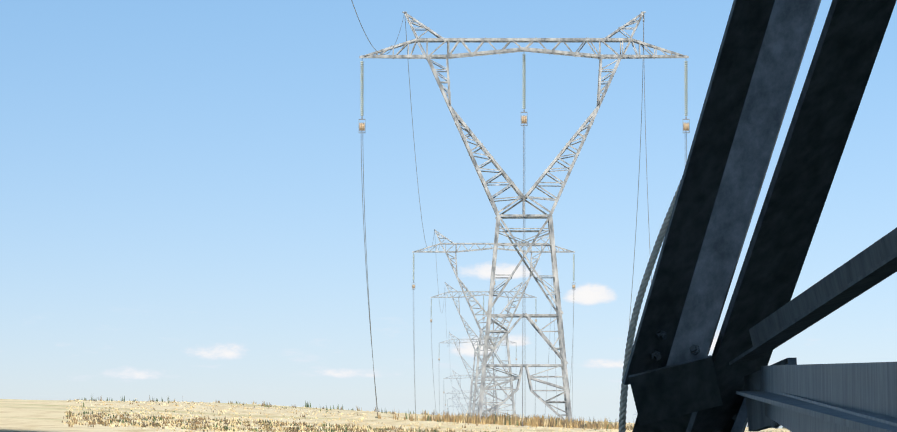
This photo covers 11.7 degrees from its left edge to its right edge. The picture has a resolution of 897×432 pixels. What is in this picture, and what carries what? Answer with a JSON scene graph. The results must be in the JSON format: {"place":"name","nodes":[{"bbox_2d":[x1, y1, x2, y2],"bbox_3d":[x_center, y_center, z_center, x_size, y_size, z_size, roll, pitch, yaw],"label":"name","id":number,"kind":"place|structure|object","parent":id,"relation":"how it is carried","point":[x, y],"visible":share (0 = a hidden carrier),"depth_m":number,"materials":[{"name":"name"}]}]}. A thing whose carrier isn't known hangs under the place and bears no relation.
{"place":"outdoors","nodes":[
{"label":"outdoors","id":0,"kind":"place"},
{"bbox_2d":[0,395,790,431],"bbox_3d":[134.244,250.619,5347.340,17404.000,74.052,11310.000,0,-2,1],"label":"field ground","id":1,"kind":"structure","parent":0,"point":[18,415],"depth_m":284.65,"materials":[{"name":"beige plant"}]},
{"bbox_2d":[448,401,484,414],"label":"pylon","id":2,"kind":"object","parent":1,"relation":"on","point":[457,407],"visible":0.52,"depth_m":2707.03,"materials":[{"name":"metal"}]},
{"bbox_2d":[447,395,488,413],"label":"pylon","id":3,"kind":"object","parent":1,"relation":"on","point":[458,403],"visible":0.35,"depth_m":2367.76,"materials":[{"name":"metal"}]},
{"bbox_2d":[445,386,494,414],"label":"pylon","id":4,"kind":"object","parent":1,"relation":"on","point":[459,397],"visible":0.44,"depth_m":2027.84,"materials":[{"name":"metal"}]},
{"bbox_2d":[443,370,505,413],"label":"pylon","id":5,"kind":"object","parent":1,"relation":"on","point":[474,386],"visible":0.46,"depth_m":1688.24,"materials":[{"name":"metal"}]},
{"bbox_2d":[438,332,516,415],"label":"pylon","id":6,"kind":"object","parent":1,"relation":"on","point":[467,369],"visible":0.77,"depth_m":1345.56,"materials":[{"name":"metal"}]},
{"bbox_2d":[430,282,536,416],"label":"pylon","id":7,"kind":"object","parent":1,"relation":"on","point":[475,353],"visible":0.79,"depth_m":991.24,"materials":[{"name":"metal"}]},
{"bbox_2d":[412,230,574,416],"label":"pylon","id":8,"kind":"object","parent":1,"relation":"on","point":[482,308],"visible":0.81,"depth_m":647.39,"materials":[{"name":"metal"}]},
{"bbox_2d":[351,0,689,425],"bbox_3d":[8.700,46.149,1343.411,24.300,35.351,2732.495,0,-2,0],"label":"pylon","id":9,"kind":"object","parent":1,"relation":"on","point":[522,198],"visible":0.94,"depth_m":319.77,"materials":[{"name":"metal"}]},
{"bbox_2d":[618,0,896,431],"bbox_3d":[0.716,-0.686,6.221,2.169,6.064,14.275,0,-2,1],"label":"transmission tower","id":10,"kind":"structure","parent":1,"relation":"on","point":[676,377],"depth_m":9.60,"materials":[{"name":"metal"}]},
{"bbox_2d":[0,0,896,423],"label":"sky","id":11,"kind":"structure","parent":0,"point":[182,206],"materials":[{"name":"blue"}]}
]}

